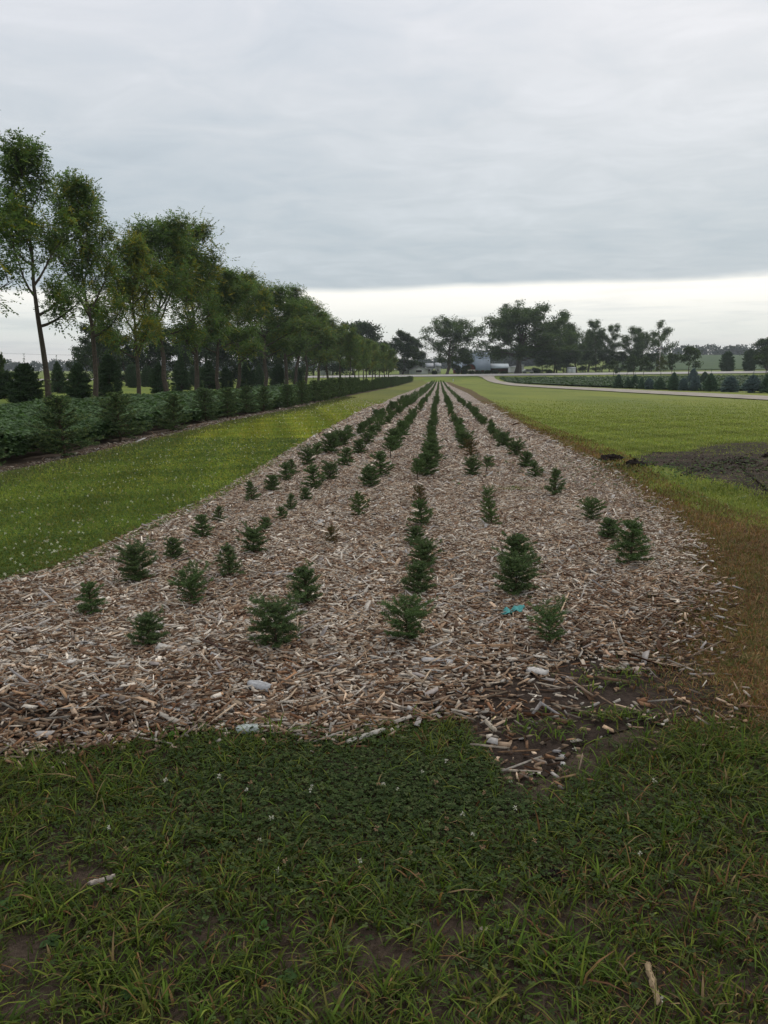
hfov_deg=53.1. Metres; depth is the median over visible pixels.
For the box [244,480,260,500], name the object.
spruce seedling
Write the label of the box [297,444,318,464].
spruce seedling
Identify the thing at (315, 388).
young spruce
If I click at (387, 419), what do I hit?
spruce seedling
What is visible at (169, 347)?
woodland tree
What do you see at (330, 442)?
spruce seedling
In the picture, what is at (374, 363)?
walnut tree
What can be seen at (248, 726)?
wood chunk
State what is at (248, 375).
spruce tree
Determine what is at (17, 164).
walnut tree
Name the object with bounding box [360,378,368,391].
young spruce
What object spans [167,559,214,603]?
spruce seedling
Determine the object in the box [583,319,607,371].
shade tree
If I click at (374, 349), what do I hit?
walnut tree
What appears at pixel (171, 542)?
spruce seedling
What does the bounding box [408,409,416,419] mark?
spruce seedling
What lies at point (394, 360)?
walnut tree
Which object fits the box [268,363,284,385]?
spruce tree
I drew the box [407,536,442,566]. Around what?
spruce seedling
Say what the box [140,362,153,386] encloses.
spruce tree
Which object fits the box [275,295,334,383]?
walnut tree
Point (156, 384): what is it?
spruce tree
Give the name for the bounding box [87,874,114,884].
wood stick
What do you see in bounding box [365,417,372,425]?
spruce seedling
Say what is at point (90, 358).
woodland tree
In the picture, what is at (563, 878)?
soil clod
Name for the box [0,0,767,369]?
sky
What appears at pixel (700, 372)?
road
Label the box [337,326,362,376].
walnut tree
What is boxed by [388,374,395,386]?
young spruce
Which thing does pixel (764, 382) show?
spruce tree
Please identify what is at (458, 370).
shrub
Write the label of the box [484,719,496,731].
wood stick
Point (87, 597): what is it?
spruce seedling
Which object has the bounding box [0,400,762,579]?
grass
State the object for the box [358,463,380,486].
spruce seedling
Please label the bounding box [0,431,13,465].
young spruce
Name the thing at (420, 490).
spruce seedling
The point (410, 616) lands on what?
spruce seedling
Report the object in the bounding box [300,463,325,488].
spruce seedling
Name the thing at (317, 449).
spruce seedling
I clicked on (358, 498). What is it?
spruce seedling
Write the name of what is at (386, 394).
clover strip
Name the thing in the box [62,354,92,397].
spruce tree
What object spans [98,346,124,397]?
spruce tree
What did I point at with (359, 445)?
spruce seedling
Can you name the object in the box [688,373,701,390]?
blue spruce
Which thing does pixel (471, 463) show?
spruce seedling
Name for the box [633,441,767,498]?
soil patch
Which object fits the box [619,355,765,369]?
hill field
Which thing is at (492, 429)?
spruce seedling
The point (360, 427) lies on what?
spruce seedling
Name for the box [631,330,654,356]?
shade tree
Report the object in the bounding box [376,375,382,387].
young spruce
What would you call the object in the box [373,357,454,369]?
woods
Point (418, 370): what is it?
white house
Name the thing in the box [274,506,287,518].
spruce seedling
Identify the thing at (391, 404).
spruce seedling
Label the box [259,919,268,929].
broadleaf weed
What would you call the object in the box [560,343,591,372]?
shade tree
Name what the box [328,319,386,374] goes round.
woodland tree
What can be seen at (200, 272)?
walnut tree
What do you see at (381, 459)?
spruce seedling
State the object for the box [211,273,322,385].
walnut tree
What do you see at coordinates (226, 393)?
young spruce
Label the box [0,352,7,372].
ragged tree
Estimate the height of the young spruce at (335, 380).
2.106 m
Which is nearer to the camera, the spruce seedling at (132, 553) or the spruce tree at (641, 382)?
the spruce seedling at (132, 553)
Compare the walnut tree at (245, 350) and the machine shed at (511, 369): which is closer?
the walnut tree at (245, 350)
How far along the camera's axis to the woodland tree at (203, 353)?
170.22 m
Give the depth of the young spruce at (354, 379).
79.20 m
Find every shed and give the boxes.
[434,363,441,373]
[489,364,508,371]
[507,365,523,372]
[567,367,575,372]
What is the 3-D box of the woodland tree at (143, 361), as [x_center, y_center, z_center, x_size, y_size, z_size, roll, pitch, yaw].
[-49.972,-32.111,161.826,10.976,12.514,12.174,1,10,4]
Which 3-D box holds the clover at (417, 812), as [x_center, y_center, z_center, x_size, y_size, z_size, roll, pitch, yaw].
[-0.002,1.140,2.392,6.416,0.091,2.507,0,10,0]
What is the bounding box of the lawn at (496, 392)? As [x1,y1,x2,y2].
[444,379,767,520]
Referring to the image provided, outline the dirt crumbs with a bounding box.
[515,451,767,483]
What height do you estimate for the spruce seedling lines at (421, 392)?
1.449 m
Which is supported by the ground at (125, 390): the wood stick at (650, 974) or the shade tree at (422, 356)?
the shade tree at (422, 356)
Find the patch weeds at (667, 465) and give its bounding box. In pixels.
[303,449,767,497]
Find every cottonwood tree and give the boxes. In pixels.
[419,314,485,373]
[452,299,577,373]
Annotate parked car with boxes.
[522,369,532,372]
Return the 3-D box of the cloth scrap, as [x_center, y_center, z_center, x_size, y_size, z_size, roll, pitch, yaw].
[0.852,0.645,5.073,0.233,0.048,0.076,-7,12,-33]
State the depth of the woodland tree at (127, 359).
155.60 m
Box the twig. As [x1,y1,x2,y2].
[202,640,263,668]
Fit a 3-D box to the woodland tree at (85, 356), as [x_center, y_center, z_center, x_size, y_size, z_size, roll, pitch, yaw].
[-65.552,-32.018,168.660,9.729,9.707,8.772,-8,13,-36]
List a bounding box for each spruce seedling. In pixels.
[74,581,107,614]
[108,535,158,581]
[124,606,169,646]
[162,536,187,558]
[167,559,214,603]
[189,513,215,536]
[210,504,227,521]
[212,543,245,578]
[234,520,269,555]
[242,590,308,647]
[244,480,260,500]
[258,516,272,528]
[263,474,280,490]
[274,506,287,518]
[276,461,295,479]
[283,493,298,508]
[285,559,322,605]
[286,458,299,472]
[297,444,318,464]
[298,486,312,499]
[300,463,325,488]
[309,442,322,457]
[318,431,342,453]
[319,459,340,478]
[321,525,339,542]
[329,426,352,444]
[337,446,355,465]
[342,425,356,439]
[348,491,370,515]
[350,437,368,452]
[354,421,363,433]
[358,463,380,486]
[359,430,376,444]
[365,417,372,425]
[365,425,377,436]
[368,450,394,475]
[370,408,380,420]
[371,418,385,432]
[375,412,388,424]
[376,593,438,641]
[381,424,403,447]
[381,435,400,457]
[384,414,391,423]
[388,400,395,410]
[394,405,401,414]
[396,419,410,438]
[400,557,436,594]
[404,523,427,545]
[407,499,432,525]
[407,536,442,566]
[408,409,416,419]
[409,484,428,502]
[410,458,429,479]
[412,447,439,475]
[419,440,446,466]
[421,434,442,453]
[425,417,435,430]
[426,425,437,438]
[427,430,436,439]
[453,426,462,439]
[454,419,464,430]
[455,428,476,448]
[461,439,480,454]
[462,454,482,474]
[479,455,495,470]
[480,497,502,524]
[481,484,496,499]
[482,416,487,426]
[487,422,496,433]
[489,427,497,439]
[490,545,546,598]
[494,429,514,446]
[496,530,537,565]
[506,436,526,455]
[517,450,533,467]
[524,594,569,644]
[525,460,544,476]
[543,466,565,494]
[575,495,607,518]
[597,517,622,538]
[605,517,654,563]
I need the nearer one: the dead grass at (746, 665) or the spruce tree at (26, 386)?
the dead grass at (746, 665)
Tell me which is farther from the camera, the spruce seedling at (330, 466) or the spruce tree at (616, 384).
the spruce tree at (616, 384)
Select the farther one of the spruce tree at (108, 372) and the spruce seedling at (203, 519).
the spruce tree at (108, 372)
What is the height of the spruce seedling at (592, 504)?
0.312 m
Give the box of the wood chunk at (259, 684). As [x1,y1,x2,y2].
[247,680,271,691]
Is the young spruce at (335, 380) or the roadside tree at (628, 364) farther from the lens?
the roadside tree at (628, 364)
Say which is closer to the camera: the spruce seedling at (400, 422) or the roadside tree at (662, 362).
the spruce seedling at (400, 422)
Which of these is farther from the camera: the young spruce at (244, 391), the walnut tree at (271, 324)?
the walnut tree at (271, 324)
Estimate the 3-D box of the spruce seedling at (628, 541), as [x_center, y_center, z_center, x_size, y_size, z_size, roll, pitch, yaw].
[2.060,0.249,6.416,0.378,0.426,0.441,-6,12,-31]
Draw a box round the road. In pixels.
[40,371,767,379]
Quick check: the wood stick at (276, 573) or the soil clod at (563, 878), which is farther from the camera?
the wood stick at (276, 573)
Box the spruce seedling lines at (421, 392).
[409,380,458,398]
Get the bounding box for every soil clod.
[539,868,572,884]
[599,454,623,460]
[616,458,647,466]
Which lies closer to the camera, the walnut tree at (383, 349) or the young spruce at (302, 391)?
the young spruce at (302, 391)
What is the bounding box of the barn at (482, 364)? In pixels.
[470,353,490,371]
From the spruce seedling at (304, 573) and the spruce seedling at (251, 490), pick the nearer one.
the spruce seedling at (304, 573)
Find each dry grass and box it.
[0,525,143,580]
[480,399,767,731]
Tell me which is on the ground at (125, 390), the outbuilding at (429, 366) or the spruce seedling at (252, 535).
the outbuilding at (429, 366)
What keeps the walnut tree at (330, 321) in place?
on the ground at (125, 390)
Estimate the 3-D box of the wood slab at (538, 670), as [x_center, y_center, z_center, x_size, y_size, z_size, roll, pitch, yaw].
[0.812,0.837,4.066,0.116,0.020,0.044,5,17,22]
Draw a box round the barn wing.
[452,362,464,373]
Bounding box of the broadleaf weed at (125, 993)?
[118,982,140,999]
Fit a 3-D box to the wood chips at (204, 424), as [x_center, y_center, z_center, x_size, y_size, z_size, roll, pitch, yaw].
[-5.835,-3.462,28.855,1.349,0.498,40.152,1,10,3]
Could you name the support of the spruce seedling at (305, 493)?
on the mulch bed
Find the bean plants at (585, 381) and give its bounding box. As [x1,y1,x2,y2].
[499,374,765,390]
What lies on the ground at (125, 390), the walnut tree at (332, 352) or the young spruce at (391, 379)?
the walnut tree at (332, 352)
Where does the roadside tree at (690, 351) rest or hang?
on the ground at (125, 390)
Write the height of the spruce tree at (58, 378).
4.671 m
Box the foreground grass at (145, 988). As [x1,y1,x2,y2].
[0,705,767,1023]
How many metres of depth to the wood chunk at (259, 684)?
3.85 m
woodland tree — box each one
[61,345,97,380]
[68,321,127,380]
[72,331,124,383]
[106,334,143,385]
[122,332,175,381]
[145,327,193,379]
[159,327,213,376]
[180,327,236,370]
[201,330,248,377]
[225,325,273,383]
[247,329,282,377]
[254,342,296,381]
[282,335,318,381]
[290,342,331,375]
[315,338,346,374]
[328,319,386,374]
[354,323,387,374]
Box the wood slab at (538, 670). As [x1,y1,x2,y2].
[526,667,548,674]
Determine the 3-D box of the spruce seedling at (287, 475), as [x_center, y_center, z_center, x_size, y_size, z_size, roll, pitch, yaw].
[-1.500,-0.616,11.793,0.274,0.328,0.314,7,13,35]
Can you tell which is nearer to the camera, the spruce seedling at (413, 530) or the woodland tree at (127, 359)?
the spruce seedling at (413, 530)
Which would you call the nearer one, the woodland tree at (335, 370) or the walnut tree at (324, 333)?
the walnut tree at (324, 333)
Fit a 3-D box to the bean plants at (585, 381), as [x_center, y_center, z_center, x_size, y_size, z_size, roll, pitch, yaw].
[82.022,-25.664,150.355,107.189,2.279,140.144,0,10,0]
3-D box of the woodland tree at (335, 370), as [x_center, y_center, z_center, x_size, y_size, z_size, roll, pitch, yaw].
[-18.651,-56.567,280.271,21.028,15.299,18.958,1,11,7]
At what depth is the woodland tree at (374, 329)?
275.88 m
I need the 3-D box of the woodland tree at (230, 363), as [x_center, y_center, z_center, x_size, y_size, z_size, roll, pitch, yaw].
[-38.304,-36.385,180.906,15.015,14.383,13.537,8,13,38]
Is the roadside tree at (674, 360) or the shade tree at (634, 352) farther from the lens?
the shade tree at (634, 352)
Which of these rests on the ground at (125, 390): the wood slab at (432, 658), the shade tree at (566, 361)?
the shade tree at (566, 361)
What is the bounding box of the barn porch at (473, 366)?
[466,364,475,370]
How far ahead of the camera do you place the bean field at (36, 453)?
18.06 m
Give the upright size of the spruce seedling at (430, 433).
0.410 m
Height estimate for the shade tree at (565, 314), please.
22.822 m
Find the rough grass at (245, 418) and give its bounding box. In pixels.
[0,396,355,489]
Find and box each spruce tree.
[0,368,13,398]
[4,353,44,402]
[50,355,67,393]
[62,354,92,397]
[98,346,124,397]
[124,363,140,387]
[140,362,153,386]
[146,355,170,393]
[170,350,192,390]
[188,365,201,386]
[199,354,220,389]
[218,363,233,387]
[237,359,258,386]
[254,361,264,385]
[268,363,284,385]
[291,367,304,383]
[612,374,623,387]
[624,377,630,387]
[630,374,638,387]
[638,377,644,388]
[653,377,666,389]
[667,368,679,389]
[700,369,707,381]
[701,370,719,390]
[718,347,735,370]
[741,345,756,370]
[758,372,767,392]
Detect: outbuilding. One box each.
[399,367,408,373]
[425,363,433,373]
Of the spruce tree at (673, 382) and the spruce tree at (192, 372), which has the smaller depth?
the spruce tree at (673, 382)
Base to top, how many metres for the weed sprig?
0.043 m
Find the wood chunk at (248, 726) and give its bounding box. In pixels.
[236,724,258,733]
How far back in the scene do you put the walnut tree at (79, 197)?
43.13 m
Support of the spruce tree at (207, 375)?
on the ground at (125, 390)
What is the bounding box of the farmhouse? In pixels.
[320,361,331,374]
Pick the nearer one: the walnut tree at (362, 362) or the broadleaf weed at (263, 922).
the broadleaf weed at (263, 922)
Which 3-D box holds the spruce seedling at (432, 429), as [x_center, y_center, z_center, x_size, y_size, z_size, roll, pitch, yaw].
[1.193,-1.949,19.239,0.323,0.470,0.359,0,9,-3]
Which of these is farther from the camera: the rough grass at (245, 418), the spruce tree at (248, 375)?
the spruce tree at (248, 375)
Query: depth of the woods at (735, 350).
918.09 m
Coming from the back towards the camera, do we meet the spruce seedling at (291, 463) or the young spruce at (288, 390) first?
the young spruce at (288, 390)
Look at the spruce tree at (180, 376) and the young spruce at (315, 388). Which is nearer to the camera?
the young spruce at (315, 388)
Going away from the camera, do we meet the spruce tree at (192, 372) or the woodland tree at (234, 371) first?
the spruce tree at (192, 372)
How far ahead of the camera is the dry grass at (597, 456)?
7.34 m
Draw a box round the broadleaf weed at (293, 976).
[276,968,296,982]
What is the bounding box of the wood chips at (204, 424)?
[0,403,317,473]
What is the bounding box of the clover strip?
[0,380,427,575]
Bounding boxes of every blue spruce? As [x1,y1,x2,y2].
[644,378,653,388]
[678,378,688,390]
[686,366,700,381]
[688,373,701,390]
[719,374,739,391]
[740,371,762,392]
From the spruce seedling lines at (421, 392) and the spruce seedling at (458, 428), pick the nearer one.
the spruce seedling at (458, 428)
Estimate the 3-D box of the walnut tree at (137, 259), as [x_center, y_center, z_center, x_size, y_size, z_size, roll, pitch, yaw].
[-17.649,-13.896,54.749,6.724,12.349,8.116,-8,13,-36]
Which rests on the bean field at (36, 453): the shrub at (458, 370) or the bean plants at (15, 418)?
the bean plants at (15, 418)
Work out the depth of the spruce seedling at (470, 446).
15.54 m
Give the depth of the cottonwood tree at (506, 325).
255.04 m
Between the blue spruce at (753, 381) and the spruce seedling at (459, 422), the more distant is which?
the blue spruce at (753, 381)
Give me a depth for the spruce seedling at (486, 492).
9.80 m
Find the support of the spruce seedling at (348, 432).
on the mulch bed
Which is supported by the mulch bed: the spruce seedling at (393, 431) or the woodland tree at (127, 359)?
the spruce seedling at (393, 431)
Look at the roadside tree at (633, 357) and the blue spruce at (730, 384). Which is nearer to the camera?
the blue spruce at (730, 384)
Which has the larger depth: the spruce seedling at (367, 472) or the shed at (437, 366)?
the shed at (437, 366)
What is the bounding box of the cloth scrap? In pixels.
[502,605,524,614]
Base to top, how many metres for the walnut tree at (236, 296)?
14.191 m
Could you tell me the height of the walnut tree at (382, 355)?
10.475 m
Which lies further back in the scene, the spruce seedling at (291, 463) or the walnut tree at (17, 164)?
the walnut tree at (17, 164)
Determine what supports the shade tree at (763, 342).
on the ground at (125, 390)
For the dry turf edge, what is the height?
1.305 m
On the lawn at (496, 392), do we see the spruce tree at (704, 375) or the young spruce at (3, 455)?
the spruce tree at (704, 375)
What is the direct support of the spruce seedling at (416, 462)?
on the mulch bed
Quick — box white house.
[409,366,427,373]
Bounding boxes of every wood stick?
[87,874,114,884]
[186,637,206,644]
[264,572,295,574]
[346,728,384,742]
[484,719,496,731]
[645,961,662,1005]
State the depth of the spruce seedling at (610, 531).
7.41 m
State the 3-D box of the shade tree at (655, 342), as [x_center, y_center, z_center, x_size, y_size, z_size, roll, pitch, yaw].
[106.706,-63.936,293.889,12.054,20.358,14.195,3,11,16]
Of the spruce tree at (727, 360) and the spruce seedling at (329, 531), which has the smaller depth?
the spruce seedling at (329, 531)
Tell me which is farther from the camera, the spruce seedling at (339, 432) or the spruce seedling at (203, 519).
the spruce seedling at (339, 432)
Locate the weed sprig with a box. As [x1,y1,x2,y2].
[169,731,174,738]
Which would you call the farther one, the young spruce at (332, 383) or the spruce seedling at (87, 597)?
the young spruce at (332, 383)
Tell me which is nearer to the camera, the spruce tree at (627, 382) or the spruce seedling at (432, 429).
the spruce seedling at (432, 429)
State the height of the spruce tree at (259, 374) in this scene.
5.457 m
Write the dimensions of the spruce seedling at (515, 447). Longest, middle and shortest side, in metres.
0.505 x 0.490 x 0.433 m
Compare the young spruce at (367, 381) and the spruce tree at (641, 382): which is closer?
the young spruce at (367, 381)
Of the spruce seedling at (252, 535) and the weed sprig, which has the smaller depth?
the weed sprig
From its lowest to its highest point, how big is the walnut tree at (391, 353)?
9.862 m
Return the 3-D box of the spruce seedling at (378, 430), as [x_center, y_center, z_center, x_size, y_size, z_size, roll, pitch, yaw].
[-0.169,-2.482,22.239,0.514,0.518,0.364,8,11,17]
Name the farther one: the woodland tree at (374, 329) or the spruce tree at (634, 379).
the woodland tree at (374, 329)
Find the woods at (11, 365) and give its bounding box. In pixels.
[4,358,351,370]
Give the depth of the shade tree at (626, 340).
297.22 m
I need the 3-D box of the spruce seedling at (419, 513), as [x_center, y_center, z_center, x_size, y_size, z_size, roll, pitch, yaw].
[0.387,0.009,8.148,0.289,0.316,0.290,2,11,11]
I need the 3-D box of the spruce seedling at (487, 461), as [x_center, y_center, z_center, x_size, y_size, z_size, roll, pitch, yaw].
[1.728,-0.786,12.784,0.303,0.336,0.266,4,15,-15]
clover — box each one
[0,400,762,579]
[0,709,767,1023]
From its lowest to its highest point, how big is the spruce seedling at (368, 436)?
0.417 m
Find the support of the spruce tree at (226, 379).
on the ground at (125, 390)
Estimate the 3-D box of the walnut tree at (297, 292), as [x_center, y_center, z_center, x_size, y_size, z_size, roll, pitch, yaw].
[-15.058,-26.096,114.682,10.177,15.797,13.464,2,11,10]
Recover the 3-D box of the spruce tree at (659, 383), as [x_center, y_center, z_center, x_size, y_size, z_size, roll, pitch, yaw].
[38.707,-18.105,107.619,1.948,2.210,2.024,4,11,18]
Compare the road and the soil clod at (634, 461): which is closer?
the soil clod at (634, 461)
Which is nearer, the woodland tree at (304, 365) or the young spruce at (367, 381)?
the young spruce at (367, 381)
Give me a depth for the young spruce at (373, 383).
100.40 m
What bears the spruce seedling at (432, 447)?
on the mulch bed
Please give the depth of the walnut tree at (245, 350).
85.57 m
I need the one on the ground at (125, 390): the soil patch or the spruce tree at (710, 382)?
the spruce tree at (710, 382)
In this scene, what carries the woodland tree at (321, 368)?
on the ground at (125, 390)
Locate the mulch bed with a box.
[0,382,754,776]
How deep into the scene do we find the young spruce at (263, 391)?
36.60 m
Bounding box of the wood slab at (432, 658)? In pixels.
[421,657,452,663]
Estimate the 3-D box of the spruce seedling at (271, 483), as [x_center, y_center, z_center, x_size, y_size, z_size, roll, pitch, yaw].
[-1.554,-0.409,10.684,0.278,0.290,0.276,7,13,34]
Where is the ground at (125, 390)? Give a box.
[0,358,767,468]
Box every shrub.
[455,364,460,373]
[491,369,499,373]
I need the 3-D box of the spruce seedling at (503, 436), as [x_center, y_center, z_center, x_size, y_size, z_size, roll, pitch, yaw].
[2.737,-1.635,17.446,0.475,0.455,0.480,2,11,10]
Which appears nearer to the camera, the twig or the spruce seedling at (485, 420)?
the twig
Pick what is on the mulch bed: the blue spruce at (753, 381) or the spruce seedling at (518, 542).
the spruce seedling at (518, 542)
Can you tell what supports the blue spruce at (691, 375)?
on the lawn at (496, 392)
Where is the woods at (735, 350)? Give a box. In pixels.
[650,343,758,354]
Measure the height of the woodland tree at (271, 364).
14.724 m
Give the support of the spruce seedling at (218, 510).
on the mulch bed
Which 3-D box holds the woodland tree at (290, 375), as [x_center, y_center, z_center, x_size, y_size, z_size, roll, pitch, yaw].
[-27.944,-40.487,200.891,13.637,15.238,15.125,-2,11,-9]
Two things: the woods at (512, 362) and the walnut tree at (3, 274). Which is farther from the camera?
the woods at (512, 362)
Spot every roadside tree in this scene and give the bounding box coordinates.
[606,360,618,375]
[620,359,634,375]
[626,354,642,374]
[638,356,652,375]
[655,356,667,375]
[665,351,677,369]
[671,345,703,373]
[751,345,767,374]
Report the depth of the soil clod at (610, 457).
15.00 m
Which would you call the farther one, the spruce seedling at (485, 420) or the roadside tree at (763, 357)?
the roadside tree at (763, 357)
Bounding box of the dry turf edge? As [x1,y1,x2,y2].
[446,382,767,720]
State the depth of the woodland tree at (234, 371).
185.65 m
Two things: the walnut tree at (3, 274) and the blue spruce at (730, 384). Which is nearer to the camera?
the walnut tree at (3, 274)
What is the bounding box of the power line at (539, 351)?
[7,348,727,353]
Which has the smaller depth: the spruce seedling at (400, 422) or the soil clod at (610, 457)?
the soil clod at (610, 457)
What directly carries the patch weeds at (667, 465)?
on the soil patch
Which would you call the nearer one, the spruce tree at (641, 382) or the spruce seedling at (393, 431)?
the spruce seedling at (393, 431)
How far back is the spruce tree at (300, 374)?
159.71 m
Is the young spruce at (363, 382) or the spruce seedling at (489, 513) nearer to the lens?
the spruce seedling at (489, 513)
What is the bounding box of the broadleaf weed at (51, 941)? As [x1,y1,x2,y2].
[39,933,61,947]
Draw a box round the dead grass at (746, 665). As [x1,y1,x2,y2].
[609,508,767,749]
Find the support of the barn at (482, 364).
on the ground at (125, 390)
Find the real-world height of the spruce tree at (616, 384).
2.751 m
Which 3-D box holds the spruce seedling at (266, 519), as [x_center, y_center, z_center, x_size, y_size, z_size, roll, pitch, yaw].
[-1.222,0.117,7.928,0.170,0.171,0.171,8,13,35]
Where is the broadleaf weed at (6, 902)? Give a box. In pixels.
[0,897,20,910]
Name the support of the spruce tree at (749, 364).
on the ground at (125, 390)
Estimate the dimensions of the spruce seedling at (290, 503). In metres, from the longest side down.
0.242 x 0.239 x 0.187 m
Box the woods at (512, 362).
[467,342,600,366]
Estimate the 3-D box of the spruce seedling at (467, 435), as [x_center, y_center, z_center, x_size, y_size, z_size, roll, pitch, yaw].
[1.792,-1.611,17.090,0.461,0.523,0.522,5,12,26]
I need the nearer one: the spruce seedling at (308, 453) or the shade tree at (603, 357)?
the spruce seedling at (308, 453)
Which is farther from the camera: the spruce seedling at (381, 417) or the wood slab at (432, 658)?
the spruce seedling at (381, 417)
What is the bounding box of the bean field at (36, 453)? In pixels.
[0,403,296,461]
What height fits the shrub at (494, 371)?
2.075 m
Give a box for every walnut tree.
[0,127,99,398]
[0,155,42,317]
[32,166,133,397]
[79,207,229,391]
[83,226,176,393]
[150,206,239,390]
[174,259,263,388]
[198,261,279,388]
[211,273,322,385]
[252,282,317,383]
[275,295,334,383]
[277,299,339,383]
[301,310,345,382]
[307,310,363,378]
[324,324,351,378]
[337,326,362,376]
[343,338,373,378]
[344,333,365,376]
[357,339,379,378]
[358,334,373,377]
[368,341,383,379]
[368,342,386,377]
[373,343,393,376]
[380,344,398,376]
[381,350,398,377]
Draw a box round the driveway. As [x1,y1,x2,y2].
[480,375,767,399]
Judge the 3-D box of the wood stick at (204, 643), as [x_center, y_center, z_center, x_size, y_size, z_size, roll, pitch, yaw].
[-1.102,0.757,4.509,0.165,0.017,0.022,8,19,34]
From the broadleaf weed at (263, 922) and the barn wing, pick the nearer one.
the broadleaf weed at (263, 922)
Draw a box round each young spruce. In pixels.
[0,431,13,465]
[24,380,104,457]
[87,382,151,441]
[153,384,191,431]
[187,382,226,421]
[215,387,242,417]
[234,379,262,413]
[254,380,276,411]
[276,378,300,407]
[290,376,314,404]
[307,375,324,402]
[311,376,331,401]
[319,376,333,400]
[325,375,336,398]
[327,374,342,396]
[334,374,349,397]
[343,374,354,394]
[347,375,358,394]
[351,378,359,392]
[354,373,364,391]
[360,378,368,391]
[363,379,371,390]
[370,380,375,389]
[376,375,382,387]
[381,376,389,387]
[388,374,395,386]
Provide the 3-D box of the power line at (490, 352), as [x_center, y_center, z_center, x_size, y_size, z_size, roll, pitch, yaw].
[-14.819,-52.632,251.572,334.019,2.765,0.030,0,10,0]
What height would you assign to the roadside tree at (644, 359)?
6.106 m
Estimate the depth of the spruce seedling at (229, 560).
5.98 m
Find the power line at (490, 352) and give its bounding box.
[6,348,716,354]
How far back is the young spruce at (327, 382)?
55.91 m
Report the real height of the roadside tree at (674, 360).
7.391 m
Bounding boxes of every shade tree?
[387,328,420,374]
[405,336,428,369]
[450,347,474,373]
[532,357,552,372]
[538,340,573,372]
[548,309,580,372]
[553,355,571,372]
[556,322,584,364]
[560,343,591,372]
[576,350,599,371]
[579,329,597,371]
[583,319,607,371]
[590,349,616,371]
[602,323,622,371]
[606,351,628,371]
[619,326,646,356]
[622,349,646,371]
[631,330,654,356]
[640,352,666,371]
[648,320,679,370]
[740,337,767,370]
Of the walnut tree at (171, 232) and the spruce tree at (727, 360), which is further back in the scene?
the spruce tree at (727, 360)
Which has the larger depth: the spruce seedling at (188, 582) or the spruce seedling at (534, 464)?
the spruce seedling at (534, 464)
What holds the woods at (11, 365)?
on the ground at (125, 390)
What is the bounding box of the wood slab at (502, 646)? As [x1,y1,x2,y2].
[465,644,514,648]
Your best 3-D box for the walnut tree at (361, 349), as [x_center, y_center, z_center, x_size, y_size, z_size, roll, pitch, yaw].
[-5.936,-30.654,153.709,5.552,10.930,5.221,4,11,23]
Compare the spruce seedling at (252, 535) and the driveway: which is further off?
the driveway
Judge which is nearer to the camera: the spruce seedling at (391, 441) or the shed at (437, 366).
the spruce seedling at (391, 441)
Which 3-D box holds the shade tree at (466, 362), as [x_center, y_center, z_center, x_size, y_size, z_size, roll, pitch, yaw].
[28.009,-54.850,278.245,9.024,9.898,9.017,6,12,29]
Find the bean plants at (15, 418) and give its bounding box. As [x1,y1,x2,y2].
[0,383,381,457]
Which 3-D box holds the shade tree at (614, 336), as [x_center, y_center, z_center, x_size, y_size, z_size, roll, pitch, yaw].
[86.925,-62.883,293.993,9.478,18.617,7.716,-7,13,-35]
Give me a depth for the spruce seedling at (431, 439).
15.31 m
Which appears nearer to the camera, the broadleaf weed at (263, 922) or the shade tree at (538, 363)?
the broadleaf weed at (263, 922)

